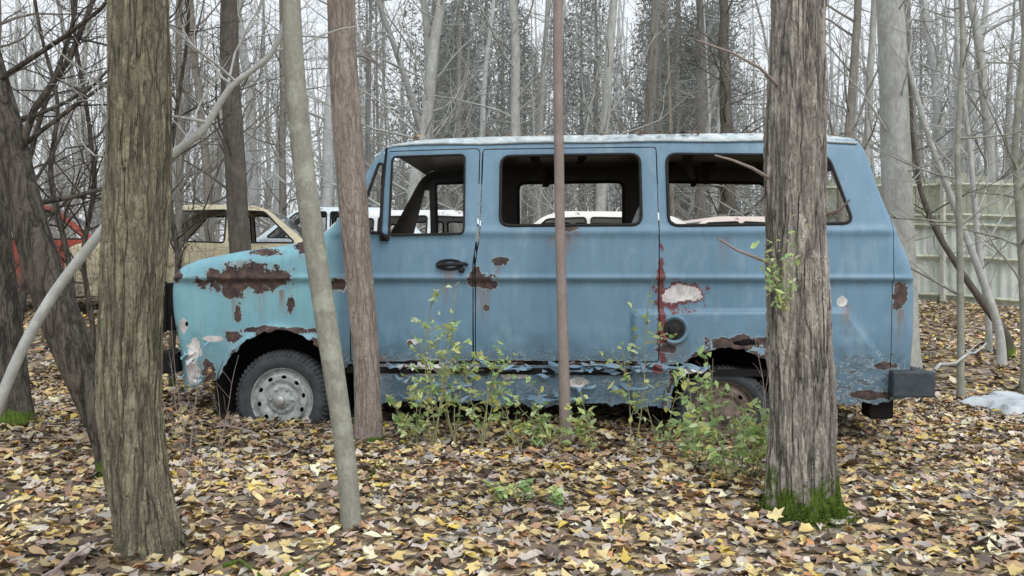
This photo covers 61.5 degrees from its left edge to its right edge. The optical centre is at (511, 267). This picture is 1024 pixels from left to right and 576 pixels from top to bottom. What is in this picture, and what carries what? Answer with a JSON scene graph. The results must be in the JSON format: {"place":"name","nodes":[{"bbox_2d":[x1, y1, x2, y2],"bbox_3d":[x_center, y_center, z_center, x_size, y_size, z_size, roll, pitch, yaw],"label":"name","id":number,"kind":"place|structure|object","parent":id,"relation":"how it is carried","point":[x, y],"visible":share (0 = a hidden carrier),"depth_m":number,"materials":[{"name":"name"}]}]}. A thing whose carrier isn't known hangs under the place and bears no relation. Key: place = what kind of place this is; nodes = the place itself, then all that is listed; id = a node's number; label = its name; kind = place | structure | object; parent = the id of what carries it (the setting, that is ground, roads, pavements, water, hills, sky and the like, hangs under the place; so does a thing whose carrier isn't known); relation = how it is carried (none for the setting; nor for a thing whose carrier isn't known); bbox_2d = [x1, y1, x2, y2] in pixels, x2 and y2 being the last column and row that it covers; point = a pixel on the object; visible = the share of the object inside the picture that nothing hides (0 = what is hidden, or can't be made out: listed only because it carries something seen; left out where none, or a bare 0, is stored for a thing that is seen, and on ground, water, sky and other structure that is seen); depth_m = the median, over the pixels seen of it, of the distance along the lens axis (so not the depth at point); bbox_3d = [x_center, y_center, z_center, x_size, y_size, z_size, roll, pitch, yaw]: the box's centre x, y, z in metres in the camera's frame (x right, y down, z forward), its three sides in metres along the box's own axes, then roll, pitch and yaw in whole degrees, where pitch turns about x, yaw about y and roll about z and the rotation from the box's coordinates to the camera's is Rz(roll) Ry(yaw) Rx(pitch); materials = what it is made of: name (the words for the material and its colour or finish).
{"place":"outdoors","nodes":[
{"label":"outdoors","id":0,"kind":"place"},
{"bbox_2d":[1,0,1020,241],"label":"sky","id":1,"kind":"structure","parent":0,"point":[628,13],"materials":[{"name":"white"}]},
{"bbox_2d":[0,294,1023,575],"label":"ground","id":2,"kind":"structure","parent":0,"point":[414,556],"depth_m":3.57,"materials":[{"name":"brown plant"}]},
{"bbox_2d":[1,0,71,236],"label":"bare tree","id":3,"kind":"object","parent":2,"relation":"on","point":[15,56],"visible":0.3,"depth_m":20.92,"materials":[{"name":"grey plant"}]},
{"bbox_2d":[0,0,105,280],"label":"bare tree","id":4,"kind":"object","parent":2,"relation":"on","point":[10,20],"visible":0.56,"depth_m":8.86,"materials":[{"name":"grey plant"}]},
{"bbox_2d":[0,12,106,428],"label":"tree","id":5,"kind":"object","parent":2,"relation":"on","point":[18,408],"visible":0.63,"depth_m":4.96,"materials":[{"name":"brown plant"}]},
{"bbox_2d":[12,205,98,297],"bbox_3d":[-6.602,-0.155,12.019,3.820,1.430,1.600,0,0,-16],"label":"abandoned car","id":6,"kind":"object","parent":2,"relation":"on","point":[74,227],"visible":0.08,"depth_m":11.44,"materials":[{"name":"red paint"}]},
{"bbox_2d":[5,0,106,237],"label":"bare tree","id":7,"kind":"object","parent":2,"relation":"on","point":[79,119],"visible":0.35,"depth_m":15.29,"materials":[{"name":"grey plant"}]},
{"bbox_2d":[9,0,104,237],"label":"bare tree","id":8,"kind":"object","parent":2,"relation":"on","point":[40,78],"visible":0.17,"depth_m":25.80,"materials":[{"name":"grey plant"}]},
{"bbox_2d":[14,0,106,348],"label":"sapling","id":9,"kind":"object","parent":2,"relation":"on","point":[83,268],"visible":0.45,"depth_m":6.78,"materials":[{"name":"brown plant"}]},
{"bbox_2d":[17,0,106,320],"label":"sapling","id":10,"kind":"object","parent":2,"relation":"on","point":[23,291],"visible":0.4,"depth_m":6.59,"materials":[{"name":"grey plant"}]},
{"bbox_2d":[1,0,173,299],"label":"sapling","id":11,"kind":"object","parent":2,"relation":"on","point":[67,260],"visible":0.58,"depth_m":6.18,"materials":[{"name":"brown plant"}]},
{"bbox_2d":[27,0,175,223],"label":"bare tree","id":12,"kind":"object","parent":2,"relation":"on","point":[59,8],"visible":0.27,"depth_m":16.43,"materials":[{"name":"grey plant"}]},
{"bbox_2d":[0,0,233,477],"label":"tree","id":13,"kind":"object","parent":2,"relation":"on","point":[68,338],"visible":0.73,"depth_m":3.89,"materials":[{"name":"brown plant"}]},
{"bbox_2d":[95,0,185,558],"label":"tree","id":14,"kind":"object","parent":2,"relation":"on","point":[136,193],"visible":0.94,"depth_m":2.86,"materials":[{"name":"brown plant"}]},
{"bbox_2d":[56,0,274,386],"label":"sapling","id":15,"kind":"object","parent":2,"relation":"on","point":[177,248],"visible":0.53,"depth_m":6.39,"materials":[{"name":"brown plant"}]},
{"bbox_2d":[0,0,334,378],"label":"undergrowth brush","id":16,"kind":"object","parent":2,"relation":"on","point":[94,273],"visible":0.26,"depth_m":8.49,"materials":[{"name":"brown plant"}]},
{"bbox_2d":[31,0,323,240],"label":"bare tree","id":17,"kind":"object","parent":2,"relation":"on","point":[241,2],"visible":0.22,"depth_m":15.53,"materials":[{"name":"grey plant"}]},
{"bbox_2d":[92,0,267,240],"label":"bare tree","id":18,"kind":"object","parent":2,"relation":"on","point":[187,102],"visible":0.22,"depth_m":16.24,"materials":[{"name":"grey plant"}]},
{"bbox_2d":[64,204,302,297],"bbox_3d":[-3.694,-0.118,11.900,4.400,1.439,1.600,0,0,-4],"label":"abandoned car","id":19,"kind":"object","parent":2,"relation":"on","point":[292,232],"visible":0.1,"depth_m":11.15,"materials":[{"name":"beige paint"}]},
{"bbox_2d":[169,0,227,334],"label":"bare tree","id":20,"kind":"object","parent":2,"relation":"on","point":[179,163],"visible":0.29,"depth_m":9.11,"materials":[{"name":"grey plant"}]},
{"bbox_2d":[0,0,403,415],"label":"sapling","id":21,"kind":"object","parent":2,"relation":"on","point":[50,299],"visible":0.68,"depth_m":3.39,"materials":[{"name":"silver plant"}]},
{"bbox_2d":[87,0,365,239],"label":"bare tree","id":22,"kind":"object","parent":2,"relation":"on","point":[255,184],"visible":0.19,"depth_m":20.69,"materials":[{"name":"grey plant"}]},
{"bbox_2d":[171,0,284,253],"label":"tree","id":23,"kind":"object","parent":2,"relation":"on","point":[238,230],"visible":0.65,"depth_m":9.51,"materials":[{"name":"brown plant"}]},
{"bbox_2d":[171,0,286,240],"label":"bare tree","id":24,"kind":"object","parent":2,"relation":"on","point":[199,94],"visible":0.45,"depth_m":14.68,"materials":[{"name":"grey plant"}]},
{"bbox_2d":[182,0,295,230],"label":"bare tree","id":25,"kind":"object","parent":2,"relation":"on","point":[252,129],"visible":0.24,"depth_m":18.61,"materials":[{"name":"grey plant"}]},
{"bbox_2d":[221,0,330,236],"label":"bare tree","id":26,"kind":"object","parent":2,"relation":"on","point":[282,201],"visible":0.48,"depth_m":15.11,"materials":[{"name":"grey plant"}]},
{"bbox_2d":[175,0,383,229],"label":"bare tree","id":27,"kind":"object","parent":2,"relation":"on","point":[275,203],"visible":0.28,"depth_m":16.97,"materials":[{"name":"grey plant"}]},
{"bbox_2d":[244,0,316,230],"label":"bare tree","id":28,"kind":"object","parent":2,"relation":"on","point":[268,164],"visible":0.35,"depth_m":28.08,"materials":[{"name":"grey plant"}]},
{"bbox_2d":[172,0,455,231],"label":"bare tree","id":29,"kind":"object","parent":2,"relation":"on","point":[327,166],"visible":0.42,"depth_m":16.41,"materials":[{"name":"grey plant"}]},
{"bbox_2d":[281,0,361,531],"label":"sapling","id":30,"kind":"object","parent":2,"relation":"on","point":[321,290],"visible":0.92,"depth_m":3.17,"materials":[{"name":"grey plant"}]},
{"bbox_2d":[256,207,420,241],"bbox_3d":[-3.096,-0.227,13.790,3.820,1.430,1.600,0,0,-8],"label":"abandoned car","id":31,"kind":"object","parent":2,"relation":"on","point":[327,213],"visible":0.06,"depth_m":13.18,"materials":[{"name":"paint"}]},
{"bbox_2d":[325,0,401,206],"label":"bare tree","id":32,"kind":"object","parent":2,"relation":"on","point":[368,145],"visible":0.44,"depth_m":17.07,"materials":[{"name":"grey plant"}]},
{"bbox_2d":[247,0,509,230],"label":"bare tree","id":33,"kind":"object","parent":2,"relation":"on","point":[428,110],"visible":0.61,"depth_m":14.53,"materials":[{"name":"grey plant"}]},
{"bbox_2d":[359,0,409,206],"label":"bare tree","id":34,"kind":"object","parent":2,"relation":"on","point":[377,118],"visible":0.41,"depth_m":21.16,"materials":[{"name":"grey plant"}]},
{"bbox_2d":[327,0,442,443],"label":"tree","id":35,"kind":"object","parent":2,"relation":"on","point":[343,56],"visible":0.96,"depth_m":4.91,"materials":[{"name":"brown plant"}]},
{"bbox_2d":[362,1,412,230],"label":"bare tree","id":36,"kind":"object","parent":2,"relation":"on","point":[383,62],"visible":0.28,"depth_m":31.11,"materials":[{"name":"grey plant"}]},
{"bbox_2d":[325,210,480,232],"bbox_3d":[-0.748,0.009,10.995,3.820,1.430,1.600,0,0,4],"label":"abandoned car","id":37,"kind":"object","parent":2,"relation":"on","point":[446,218],"visible":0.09,"depth_m":10.42,"materials":[{"name":"white paint"}]},
{"bbox_2d":[313,0,509,232],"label":"bare tree","id":38,"kind":"object","parent":2,"relation":"on","point":[425,5],"visible":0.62,"depth_m":15.29,"materials":[{"name":"grey plant"}]},
{"bbox_2d":[385,374,440,446],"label":"plant","id":39,"kind":"object","parent":2,"relation":"on","point":[400,422],"visible":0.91,"depth_m":4.77,"materials":[{"name":"green plant"}]},
{"bbox_2d":[316,0,545,232],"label":"bare tree","id":40,"kind":"object","parent":2,"relation":"on","point":[410,96],"visible":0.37,"depth_m":18.54,"materials":[{"name":"grey plant"}]},
{"bbox_2d":[401,282,475,445],"bbox_3d":[-0.397,0.544,4.692,0.397,0.935,0.333,0,0,0],"label":"plant","id":41,"kind":"object","parent":2,"relation":"on","point":[452,324],"visible":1,"depth_m":4.70,"materials":[{"name":"green plant"}]},
{"bbox_2d":[408,326,475,443],"bbox_3d":[-0.392,0.665,4.824,0.391,0.704,0.295,0,0,0],"label":"plant","id":42,"kind":"object","parent":2,"relation":"on","point":[448,397],"visible":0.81,"depth_m":4.83,"materials":[{"name":"green plant"}]},
{"bbox_2d":[405,0,483,231],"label":"bare tree","id":43,"kind":"object","parent":2,"relation":"on","point":[458,35],"visible":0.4,"depth_m":21.09,"materials":[{"name":"grey plant"}]},
{"bbox_2d":[396,0,525,241],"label":"bare tree","id":44,"kind":"object","parent":2,"relation":"on","point":[484,91],"visible":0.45,"depth_m":17.44,"materials":[{"name":"grey plant"}]},
{"bbox_2d":[456,339,516,448],"bbox_3d":[-0.145,0.704,4.772,0.375,0.627,0.343,0,0,0],"label":"plant","id":45,"kind":"object","parent":2,"relation":"on","point":[484,425],"visible":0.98,"depth_m":4.73,"materials":[{"name":"green plant"}]},
{"bbox_2d":[380,0,623,223],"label":"bare tree","id":46,"kind":"object","parent":2,"relation":"on","point":[516,95],"visible":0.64,"depth_m":13.81,"materials":[{"name":"grey plant"}]},
{"bbox_2d":[483,477,534,503],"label":"plant","id":47,"kind":"object","parent":2,"relation":"on","point":[523,484],"visible":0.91,"depth_m":3.76,"materials":[{"name":"green plant"}]},
{"bbox_2d":[0,295,1023,575],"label":"fallen leaves","id":48,"kind":"object","parent":2,"relation":"on","point":[676,529],"depth_m":3.75,"materials":[{"name":"brown plant"}]},
{"bbox_2d":[42,542,93,575],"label":"fallen branch","id":49,"kind":"object","parent":48,"relation":"on","point":[66,559],"visible":1,"depth_m":2.64,"materials":[{"name":"wood"}]},
{"bbox_2d":[222,528,353,575],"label":"fallen branch","id":50,"kind":"object","parent":48,"relation":"on","point":[239,560],"visible":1,"depth_m":2.69,"materials":[{"name":"wood"}]},
{"bbox_2d":[957,390,1023,414],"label":"plastic sheet","id":51,"kind":"object","parent":48,"relation":"on","point":[1007,402],"visible":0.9,"depth_m":6.65,"materials":[{"name":"white plastic"}]},
{"bbox_2d":[1,0,1023,311],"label":"undergrowth thicket","id":52,"kind":"object","parent":2,"relation":"on","point":[499,116],"visible":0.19,"depth_m":18.15,"materials":[{"name":"grey plant"}]},
{"bbox_2d":[1,0,1023,240],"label":"distant woodland","id":53,"kind":"object","parent":2,"relation":"on","point":[943,48],"visible":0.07,"depth_m":55.96,"materials":[{"name":"grey plant"}]},
{"bbox_2d":[486,376,548,451],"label":"plant","id":54,"kind":"object","parent":2,"relation":"on","point":[517,403],"visible":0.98,"depth_m":4.72,"materials":[{"name":"green plant"}]},
{"bbox_2d":[490,0,584,223],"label":"bare tree","id":55,"kind":"object","parent":2,"relation":"on","point":[543,77],"visible":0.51,"depth_m":17.11,"materials":[{"name":"grey plant"}]},
{"bbox_2d":[481,0,607,221],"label":"bare tree","id":56,"kind":"object","parent":2,"relation":"on","point":[536,131],"visible":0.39,"depth_m":19.83,"materials":[{"name":"grey plant"}]},
{"bbox_2d":[162,133,934,437],"bbox_3d":[0.165,0.173,6.108,4.735,2.008,1.946,0,0,4],"label":"abandoned van","id":57,"kind":"object","parent":2,"relation":"on","point":[253,309],"visible":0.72,"depth_m":5.23,"materials":[{"name":"blue paint"}]},
{"bbox_2d":[407,130,849,140],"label":"fallen leaves on roof","id":58,"kind":"object","parent":57,"relation":"on","point":[632,132],"visible":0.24,"depth_m":5.31,"materials":[{"name":"brown plant"}]},
{"bbox_2d":[524,400,573,447],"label":"plant","id":59,"kind":"object","parent":2,"relation":"on","point":[541,422],"visible":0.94,"depth_m":4.74,"materials":[{"name":"green plant"}]},
{"bbox_2d":[548,484,565,506],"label":"plant","id":60,"kind":"object","parent":2,"relation":"on","point":[556,496],"visible":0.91,"depth_m":3.71,"materials":[{"name":"green plant"}]},
{"bbox_2d":[553,0,571,445],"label":"sapling","id":61,"kind":"object","parent":2,"relation":"on","point":[563,356],"visible":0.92,"depth_m":4.89,"materials":[{"name":"brown plant"}]},
{"bbox_2d":[509,0,621,215],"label":"bare tree","id":62,"kind":"object","parent":2,"relation":"on","point":[563,32],"visible":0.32,"depth_m":23.28,"materials":[{"name":"grey plant"}]},
{"bbox_2d":[529,0,628,213],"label":"bare tree","id":63,"kind":"object","parent":2,"relation":"on","point":[585,130],"visible":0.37,"depth_m":31.29,"materials":[{"name":"grey plant"}]},
{"bbox_2d":[572,392,598,452],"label":"plant","id":64,"kind":"object","parent":2,"relation":"on","point":[578,428],"visible":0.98,"depth_m":4.75,"materials":[{"name":"green plant"}]},
{"bbox_2d":[532,211,685,234],"bbox_3d":[0.639,0.051,10.595,3.820,1.430,1.600,0,0,-4],"label":"abandoned car","id":65,"kind":"object","parent":2,"relation":"on","point":[582,217],"visible":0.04,"depth_m":10.02,"materials":[{"name":"white paint"}]},
{"bbox_2d":[521,0,716,220],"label":"bare tree","id":66,"kind":"object","parent":2,"relation":"on","point":[601,196],"visible":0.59,"depth_m":13.39,"materials":[{"name":"grey plant"}]},
{"bbox_2d":[599,327,641,454],"bbox_3d":[0.583,0.677,4.598,0.244,0.735,0.178,0,0,0],"label":"plant","id":67,"kind":"object","parent":2,"relation":"on","point":[626,377],"visible":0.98,"depth_m":4.60,"materials":[{"name":"green plant"}]},
{"bbox_2d":[573,0,703,218],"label":"bare tree","id":68,"kind":"object","parent":2,"relation":"on","point":[651,55],"visible":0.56,"depth_m":14.37,"materials":[{"name":"grey plant"}]},
{"bbox_2d":[317,0,966,234],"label":"evergreen","id":69,"kind":"object","parent":2,"relation":"on","point":[688,65],"depth_m":31.85,"materials":[{"name":"grey plant"}]},
{"bbox_2d":[588,0,696,209],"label":"bare tree","id":70,"kind":"object","parent":2,"relation":"on","point":[654,74],"visible":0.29,"depth_m":17.39,"materials":[{"name":"grey plant"}]},
{"bbox_2d":[622,273,676,459],"bbox_3d":[0.723,0.534,4.586,0.284,1.019,0.172,0,0,-11],"label":"plant","id":71,"kind":"object","parent":2,"relation":"on","point":[624,393],"visible":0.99,"depth_m":4.57,"materials":[{"name":"green plant"}]},
{"bbox_2d":[632,379,684,458],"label":"plant","id":72,"kind":"object","parent":2,"relation":"on","point":[667,435],"visible":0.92,"depth_m":4.58,"materials":[{"name":"green plant"}]},
{"bbox_2d":[569,0,764,219],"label":"bare tree","id":73,"kind":"object","parent":2,"relation":"on","point":[701,107],"visible":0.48,"depth_m":18.39,"materials":[{"name":"grey plant"}]},
{"bbox_2d":[621,0,712,218],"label":"bare tree","id":74,"kind":"object","parent":2,"relation":"on","point":[670,125],"visible":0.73,"depth_m":14.19,"materials":[{"name":"grey plant"}]},
{"bbox_2d":[672,412,708,457],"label":"plant","id":75,"kind":"object","parent":2,"relation":"on","point":[688,422],"visible":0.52,"depth_m":4.48,"materials":[{"name":"green plant"}]},
{"bbox_2d":[664,345,731,471],"bbox_3d":[0.915,0.694,4.244,0.331,0.645,0.248,0,0,0],"label":"plant","id":76,"kind":"object","parent":2,"relation":"on","point":[684,400],"visible":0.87,"depth_m":4.21,"materials":[{"name":"green plant"}]},
{"bbox_2d":[657,0,761,220],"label":"bare tree","id":77,"kind":"object","parent":2,"relation":"on","point":[715,87],"visible":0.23,"depth_m":23.28,"materials":[{"name":"grey plant"}]},
{"bbox_2d":[671,0,759,219],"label":"bare tree","id":78,"kind":"object","parent":2,"relation":"on","point":[718,130],"visible":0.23,"depth_m":25.37,"materials":[{"name":"grey plant"}]},
{"bbox_2d":[686,0,750,217],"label":"bare tree","id":79,"kind":"object","parent":2,"relation":"on","point":[708,128],"visible":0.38,"depth_m":21.15,"materials":[{"name":"grey plant"}]},
{"bbox_2d":[596,0,842,215],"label":"bare tree","id":80,"kind":"object","parent":2,"relation":"on","point":[727,197],"visible":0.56,"depth_m":16.23,"materials":[{"name":"grey plant"}]},
{"bbox_2d":[683,412,755,481],"bbox_3d":[0.961,0.841,4.004,0.344,0.353,0.229,0,0,0],"label":"plant","id":81,"kind":"object","parent":2,"relation":"on","point":[714,456],"visible":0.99,"depth_m":3.98,"materials":[{"name":"green plant"}]},
{"bbox_2d":[683,216,764,223],"bbox_3d":[2.634,0.073,11.200,4.400,1.439,1.600,0,0,-12],"label":"abandoned car","id":82,"kind":"object","parent":2,"relation":"on","point":[739,219],"visible":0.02,"depth_m":10.62,"materials":[{"name":"beige paint"}]},
{"bbox_2d":[687,368,769,477],"bbox_3d":[1.084,0.750,4.116,0.513,0.533,0.272,0,0,0],"label":"plant","id":83,"kind":"object","parent":2,"relation":"on","point":[737,423],"visible":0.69,"depth_m":4.09,"materials":[{"name":"green plant"}]},
{"bbox_2d":[742,414,767,477],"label":"plant","id":84,"kind":"object","parent":2,"relation":"on","point":[758,435],"visible":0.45,"depth_m":4.09,"materials":[{"name":"green plant"}]},
{"bbox_2d":[695,0,858,529],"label":"tree","id":85,"kind":"object","parent":2,"relation":"on","point":[802,481],"visible":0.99,"depth_m":3.53,"materials":[{"name":"grey plant"}]},
{"bbox_2d":[649,0,947,216],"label":"bare tree","id":86,"kind":"object","parent":2,"relation":"on","point":[734,210],"visible":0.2,"depth_m":15.54,"materials":[{"name":"grey plant"}]},
{"bbox_2d":[730,0,876,209],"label":"bare tree","id":87,"kind":"object","parent":2,"relation":"on","point":[765,80],"visible":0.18,"depth_m":22.99,"materials":[{"name":"grey plant"}]},
{"bbox_2d":[732,0,968,268],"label":"bare tree","id":88,"kind":"object","parent":2,"relation":"on","point":[850,113],"visible":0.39,"depth_m":12.92,"materials":[{"name":"grey plant"}]},
{"bbox_2d":[826,0,940,219],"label":"bare tree","id":89,"kind":"object","parent":2,"relation":"on","point":[870,63],"visible":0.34,"depth_m":14.72,"materials":[{"name":"grey plant"}]},
{"bbox_2d":[826,0,1007,368],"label":"tree","id":90,"kind":"object","parent":2,"relation":"on","point":[894,113],"visible":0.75,"depth_m":8.28,"materials":[{"name":"grey plant"}]},
{"bbox_2d":[831,0,1017,200],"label":"bare tree","id":91,"kind":"object","parent":2,"relation":"on","point":[908,35],"visible":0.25,"depth_m":16.10,"materials":[{"name":"grey plant"}]},
{"bbox_2d":[826,173,1023,307],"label":"fence","id":92,"kind":"object","parent":2,"relation":"on","point":[1003,285],"visible":0.25,"depth_m":14.62,"materials":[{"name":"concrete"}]},
{"bbox_2d":[827,0,1023,208],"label":"bare tree","id":93,"kind":"object","parent":2,"relation":"on","point":[937,121],"visible":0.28,"depth_m":18.91,"materials":[{"name":"grey plant"}]},
{"bbox_2d":[834,0,1023,399],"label":"sapling","id":94,"kind":"object","parent":2,"relation":"on","point":[959,293],"visible":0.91,"depth_m":6.88,"materials":[{"name":"grey plant"}]},
{"bbox_2d":[878,0,1013,212],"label":"bare tree","id":95,"kind":"object","parent":2,"relation":"on","point":[955,99],"visible":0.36,"depth_m":16.99,"materials":[{"name":"grey plant"}]},
{"bbox_2d":[869,2,1023,357],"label":"sapling","id":96,"kind":"object","parent":2,"relation":"on","point":[981,301],"visible":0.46,"depth_m":8.98,"materials":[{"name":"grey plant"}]},
{"bbox_2d":[884,0,1023,392],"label":"sapling","id":97,"kind":"object","parent":2,"relation":"on","point":[1017,166],"visible":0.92,"depth_m":7.28,"materials":[{"name":"grey plant"}]},
{"bbox_2d":[887,0,1023,367],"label":"sapling","id":98,"kind":"object","parent":2,"relation":"on","point":[1001,354],"visible":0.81,"depth_m":8.27,"materials":[{"name":"silver plant"}]},
{"bbox_2d":[912,0,1020,191],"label":"bare tree","id":99,"kind":"object","parent":2,"relation":"on","point":[984,13],"visible":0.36,"depth_m":17.97,"materials":[{"name":"grey plant"}]},
{"bbox_2d":[910,0,1023,352],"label":"sapling","id":100,"kind":"object","parent":2,"relation":"on","point":[988,322],"visible":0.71,"depth_m":9.18,"materials":[{"name":"silver plant"}]},
{"bbox_2d":[912,0,1023,213],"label":"bare tree","id":101,"kind":"object","parent":2,"relation":"on","point":[978,58],"visible":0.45,"depth_m":15.50,"materials":[{"name":"grey plant"}]},
{"bbox_2d":[964,0,1023,179],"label":"bare tree","id":102,"kind":"object","parent":2,"relation":"on","point":[1010,59],"visible":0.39,"depth_m":25.58,"materials":[{"name":"grey plant"}]},
{"bbox_2d":[974,0,1023,177],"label":"bare tree","id":103,"kind":"object","parent":2,"relation":"on","point":[1020,4],"visible":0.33,"depth_m":19.29,"materials":[{"name":"grey plant"}]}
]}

